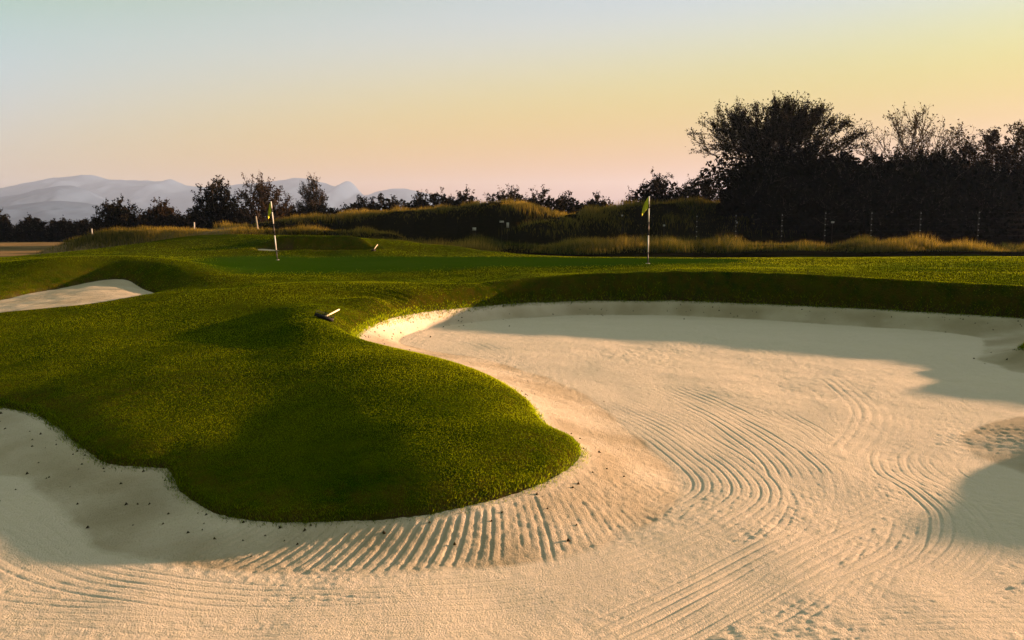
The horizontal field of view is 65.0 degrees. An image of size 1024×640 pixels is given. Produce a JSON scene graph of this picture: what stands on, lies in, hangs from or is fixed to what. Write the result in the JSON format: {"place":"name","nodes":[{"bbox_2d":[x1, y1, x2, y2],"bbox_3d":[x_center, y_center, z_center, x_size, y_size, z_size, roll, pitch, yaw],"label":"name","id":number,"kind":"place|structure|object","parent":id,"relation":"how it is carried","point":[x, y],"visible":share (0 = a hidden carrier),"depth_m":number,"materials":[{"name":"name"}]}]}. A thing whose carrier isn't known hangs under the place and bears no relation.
{"place":"outdoors","nodes":[
{"label":"outdoors","id":0,"kind":"place"},
{"bbox_2d":[0,186,144,211],"bbox_3d":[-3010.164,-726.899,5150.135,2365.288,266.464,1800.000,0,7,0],"label":"mountain","id":1,"kind":"structure","parent":0,"point":[67,193],"depth_m":4897.98,"materials":[{"name":"grey stone"}]},
{"bbox_2d":[0,201,178,224],"bbox_3d":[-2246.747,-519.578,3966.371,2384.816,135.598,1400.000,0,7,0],"label":"mountain","id":2,"kind":"structure","parent":0,"point":[47,211],"depth_m":3640.78,"materials":[{"name":"grey stone"}]},
{"bbox_2d":[0,175,444,216],"bbox_3d":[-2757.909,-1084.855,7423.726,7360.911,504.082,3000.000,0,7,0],"label":"mountain","id":3,"kind":"structure","parent":0,"point":[143,193],"depth_m":6898.68,"materials":[{"name":"grey stone"}]},
{"bbox_2d":[0,202,1023,522],"bbox_3d":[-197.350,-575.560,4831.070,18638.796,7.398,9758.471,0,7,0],"label":"ground","id":4,"kind":"structure","parent":0,"point":[852,290],"depth_m":15.40,"materials":[{"name":"green plant"}]},
{"bbox_2d":[0,209,15,241],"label":"field bush","id":5,"kind":"object","parent":4,"relation":"on","point":[6,225],"visible":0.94,"depth_m":106.97,"materials":[{"name":"green plant"}]},
{"bbox_2d":[6,212,48,241],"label":"field bush","id":6,"kind":"object","parent":4,"relation":"on","point":[28,229],"visible":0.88,"depth_m":106.25,"materials":[{"name":"green plant"}]},
{"bbox_2d":[40,215,73,241],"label":"field bush","id":7,"kind":"object","parent":4,"relation":"on","point":[57,231],"visible":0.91,"depth_m":106.17,"materials":[{"name":"green plant"}]},
{"bbox_2d":[0,279,152,312],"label":"bunker sand","id":8,"kind":"structure","parent":4,"relation":"on","point":[98,291],"depth_m":19.79,"materials":[{"name":"beige sand"}]},
{"bbox_2d":[65,219,94,240],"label":"field bush","id":9,"kind":"object","parent":4,"relation":"on","point":[79,228],"visible":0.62,"depth_m":106.45,"materials":[{"name":"green plant"}]},
{"bbox_2d":[87,194,139,234],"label":"round bush tree","id":10,"kind":"object","parent":4,"relation":"on","point":[117,215],"visible":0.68,"depth_m":86.08,"materials":[{"name":"green plant"}]},
{"bbox_2d":[123,208,163,229],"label":"field bush","id":11,"kind":"object","parent":4,"relation":"on","point":[144,220],"visible":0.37,"depth_m":86.48,"materials":[{"name":"green plant"}]},
{"bbox_2d":[137,197,180,224],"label":"round bush tree","id":12,"kind":"object","parent":4,"relation":"on","point":[159,212],"visible":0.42,"depth_m":88.33,"materials":[{"name":"green plant"}]},
{"bbox_2d":[158,211,190,230],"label":"field bush","id":13,"kind":"object","parent":4,"relation":"on","point":[179,222],"visible":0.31,"depth_m":86.67,"materials":[{"name":"green plant"}]},
{"bbox_2d":[182,175,245,229],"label":"dense tree","id":14,"kind":"object","parent":4,"relation":"on","point":[212,212],"visible":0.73,"depth_m":84.21,"materials":[{"name":"green plant"}]},
{"bbox_2d":[36,223,402,253],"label":"bank grass","id":15,"kind":"structure","parent":4,"relation":"on","point":[124,235],"depth_m":58.80,"materials":[{"name":"plant"}]},
{"bbox_2d":[229,171,293,225],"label":"branchy tree","id":16,"kind":"object","parent":4,"relation":"on","point":[262,196],"visible":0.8,"depth_m":82.58,"materials":[{"name":"green plant"}]},
{"bbox_2d":[268,201,277,259],"bbox_3d":[-9.061,-3.369,30.465,0.239,2.230,0.150,-4,7,1],"label":"golf flag","id":17,"kind":"object","parent":4,"relation":"on","point":[270,209],"visible":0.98,"depth_m":30.40,"materials":[{"name":"yellow fabric"}]},
{"bbox_2d":[273,202,294,218],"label":"field bush","id":18,"kind":"object","parent":4,"relation":"on","point":[292,212],"visible":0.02,"depth_m":86.95,"materials":[{"name":"green plant"}]},
{"bbox_2d":[281,203,301,215],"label":"skyline bush","id":19,"kind":"object","parent":4,"relation":"on","point":[296,211],"visible":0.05,"depth_m":92.67,"materials":[{"name":"green plant"}]},
{"bbox_2d":[294,204,331,217],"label":"field bush","id":20,"kind":"object","parent":4,"relation":"on","point":[315,210],"visible":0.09,"depth_m":87.00,"materials":[{"name":"green plant"}]},
{"bbox_2d":[294,173,332,216],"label":"leaning tree","id":21,"kind":"object","parent":4,"relation":"on","point":[309,196],"visible":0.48,"depth_m":88.68,"materials":[{"name":"green plant"}]},
{"bbox_2d":[314,309,339,321],"bbox_3d":[-3.240,-0.131,14.356,0.346,0.211,1.039,0,7,0],"label":"bunker rake","id":22,"kind":"object","parent":4,"relation":"on","point":[323,316],"visible":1,"depth_m":13.86,"materials":[{"name":"plastic"}]},
{"bbox_2d":[327,205,343,216],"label":"skyline bush","id":23,"kind":"object","parent":4,"relation":"on","point":[331,210],"visible":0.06,"depth_m":90.88,"materials":[{"name":"green plant"}]},
{"bbox_2d":[335,194,379,214],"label":"skyline bush","id":24,"kind":"object","parent":4,"relation":"on","point":[360,205],"visible":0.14,"depth_m":90.43,"materials":[{"name":"green plant"}]},
{"bbox_2d":[367,193,409,211],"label":"skyline bush","id":25,"kind":"object","parent":4,"relation":"on","point":[390,204],"visible":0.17,"depth_m":92.14,"materials":[{"name":"green plant"}]},
{"bbox_2d":[213,197,574,228],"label":"dune grass","id":26,"kind":"structure","parent":4,"relation":"on","point":[362,212],"depth_m":75.27,"materials":[{"name":"plant"}]},
{"bbox_2d":[400,190,422,209],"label":"skyline bush","id":27,"kind":"object","parent":4,"relation":"on","point":[411,207],"visible":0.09,"depth_m":94.38,"materials":[{"name":"green plant"}]},
{"bbox_2d":[412,187,466,209],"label":"skyline bush","id":28,"kind":"object","parent":4,"relation":"on","point":[434,200],"visible":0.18,"depth_m":90.44,"materials":[{"name":"green plant"}]},
{"bbox_2d":[449,184,480,206],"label":"skyline bush","id":29,"kind":"object","parent":4,"relation":"on","point":[470,199],"visible":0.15,"depth_m":92.14,"materials":[{"name":"green plant"}]},
{"bbox_2d":[484,183,526,201],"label":"skyline bush","id":30,"kind":"object","parent":4,"relation":"on","point":[510,195],"visible":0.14,"depth_m":94.05,"materials":[{"name":"green plant"}]},
{"bbox_2d":[0,300,1023,639],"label":"bunker sand","id":31,"kind":"structure","parent":4,"relation":"on","point":[798,472],"depth_m":6.51,"materials":[{"name":"beige sand"}]},
{"bbox_2d":[0,301,1023,603],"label":"turf crumbs","id":32,"kind":"object","parent":31,"relation":"on","point":[384,531],"visible":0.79,"depth_m":7.44,"materials":[{"name":"green plant"}]},
{"bbox_2d":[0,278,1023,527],"bbox_3d":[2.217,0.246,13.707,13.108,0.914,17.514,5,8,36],"label":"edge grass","id":33,"kind":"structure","parent":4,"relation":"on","point":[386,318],"depth_m":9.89,"materials":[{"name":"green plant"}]},
{"bbox_2d":[518,184,571,214],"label":"skyline bush","id":34,"kind":"object","parent":4,"relation":"on","point":[548,203],"visible":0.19,"depth_m":90.30,"materials":[{"name":"green plant"}]},
{"bbox_2d":[558,190,584,213],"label":"skyline bush","id":35,"kind":"object","parent":4,"relation":"on","point":[571,206],"visible":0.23,"depth_m":92.31,"materials":[{"name":"green plant"}]},
{"bbox_2d":[579,191,614,209],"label":"skyline bush","id":36,"kind":"object","parent":4,"relation":"on","point":[595,203],"visible":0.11,"depth_m":94.60,"materials":[{"name":"green plant"}]},
{"bbox_2d":[642,196,649,263],"bbox_3d":[4.440,-2.969,26.604,0.308,2.231,0.150,0,7,0],"label":"golf flag","id":37,"kind":"object","parent":4,"relation":"on","point":[646,205],"visible":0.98,"depth_m":26.54,"materials":[{"name":"yellow fabric"}]},
{"bbox_2d":[621,169,684,204],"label":"rounded bush","id":38,"kind":"object","parent":4,"relation":"on","point":[658,188],"visible":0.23,"depth_m":84.12,"materials":[{"name":"green plant"}]},
{"bbox_2d":[502,194,851,241],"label":"slope grass","id":39,"kind":"structure","parent":4,"relation":"on","point":[699,201],"depth_m":67.01,"materials":[{"name":"plant"}]},
{"bbox_2d":[368,232,1023,254],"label":"tall grass","id":40,"kind":"structure","parent":4,"relation":"on","point":[667,245],"depth_m":47.47,"materials":[{"name":"plant"}]},
{"bbox_2d":[674,174,722,202],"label":"rounded bush","id":41,"kind":"object","parent":4,"relation":"on","point":[706,193],"visible":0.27,"depth_m":82.32,"materials":[{"name":"green plant"}]},
{"bbox_2d":[715,149,800,217],"bbox_3d":[20.038,-11.078,65.661,6.919,5.609,6.547,-3,8,-25],"label":"thicket bush","id":42,"kind":"object","parent":4,"relation":"on","point":[736,195],"visible":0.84,"depth_m":64.30,"materials":[{"name":"green plant"}]},
{"bbox_2d":[685,90,878,188],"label":"acacia tree","id":43,"kind":"object","parent":4,"relation":"on","point":[744,134],"visible":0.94,"depth_m":66.36,"materials":[{"name":"green plant"}]},
{"bbox_2d":[766,141,854,194],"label":"thicket bush","id":44,"kind":"object","parent":4,"relation":"on","point":[807,167],"visible":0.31,"depth_m":65.03,"materials":[{"name":"green plant"}]},
{"bbox_2d":[696,210,994,243],"bbox_3d":[26.006,-6.397,58.628,25.193,3.157,0.164,0,7,0],"label":"wire fence","id":45,"kind":"object","parent":4,"relation":"on","point":[870,230],"visible":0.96,"depth_m":58.53,"materials":[{"name":"black metal"}]},
{"bbox_2d":[807,146,897,208],"bbox_3d":[27.827,-11.219,66.025,7.822,6.286,7.182,0,7,0],"label":"thicket bush","id":46,"kind":"object","parent":4,"relation":"on","point":[857,169],"visible":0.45,"depth_m":64.55,"materials":[{"name":"green plant"}]},
{"bbox_2d":[845,181,918,238],"bbox_3d":[28.949,-8.717,63.532,6.382,4.670,5.566,-4,8,-31],"label":"thicket bush","id":47,"kind":"object","parent":4,"relation":"on","point":[885,212],"visible":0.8,"depth_m":62.05,"materials":[{"name":"green plant"}]},
{"bbox_2d":[859,148,940,223],"bbox_3d":[30.586,-10.724,65.120,7.864,6.188,6.874,0,7,0],"label":"thicket bush","id":48,"kind":"object","parent":4,"relation":"on","point":[910,177],"visible":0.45,"depth_m":63.59,"materials":[{"name":"green plant"}]},
{"bbox_2d":[848,101,995,169],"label":"bare tree","id":49,"kind":"object","parent":4,"relation":"on","point":[914,127],"visible":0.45,"depth_m":69.30,"materials":[{"name":"brown plant"}]},
{"bbox_2d":[892,144,974,205],"bbox_3d":[34.480,-11.325,66.264,7.730,6.451,7.085,4,8,32],"label":"thicket bush","id":50,"kind":"object","parent":4,"relation":"on","point":[942,169],"visible":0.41,"depth_m":64.38,"materials":[{"name":"green plant"}]},
{"bbox_2d":[899,185,968,238],"bbox_3d":[32.579,-8.524,63.290,6.372,4.356,5.630,-6,9,-43],"label":"thicket bush","id":51,"kind":"object","parent":4,"relation":"on","point":[936,214],"visible":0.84,"depth_m":61.95,"materials":[{"name":"green plant"}]},
{"bbox_2d":[931,124,997,169],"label":"thorn tree","id":52,"kind":"object","parent":4,"relation":"on","point":[970,148],"visible":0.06,"depth_m":73.32,"materials":[{"name":"green plant"}]},
{"bbox_2d":[949,154,1016,219],"bbox_3d":[37.406,-10.508,65.178,7.383,5.799,6.059,0,7,0],"label":"thicket bush","id":53,"kind":"object","parent":4,"relation":"on","point":[982,176],"visible":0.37,"depth_m":63.58,"materials":[{"name":"green plant"}]},
{"bbox_2d":[961,120,1023,196],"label":"thorn tree","id":54,"kind":"object","parent":4,"relation":"on","point":[1009,154],"visible":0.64,"depth_m":65.72,"materials":[{"name":"green plant"}]},
{"bbox_2d":[979,155,1023,225],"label":"thicket bush","id":55,"kind":"object","parent":4,"relation":"on","point":[1012,184],"visible":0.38,"depth_m":63.40,"materials":[{"name":"green plant"}]},
{"bbox_2d":[0,0,1023,207],"label":"sky","id":56,"kind":"structure","parent":0,"point":[582,98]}
]}

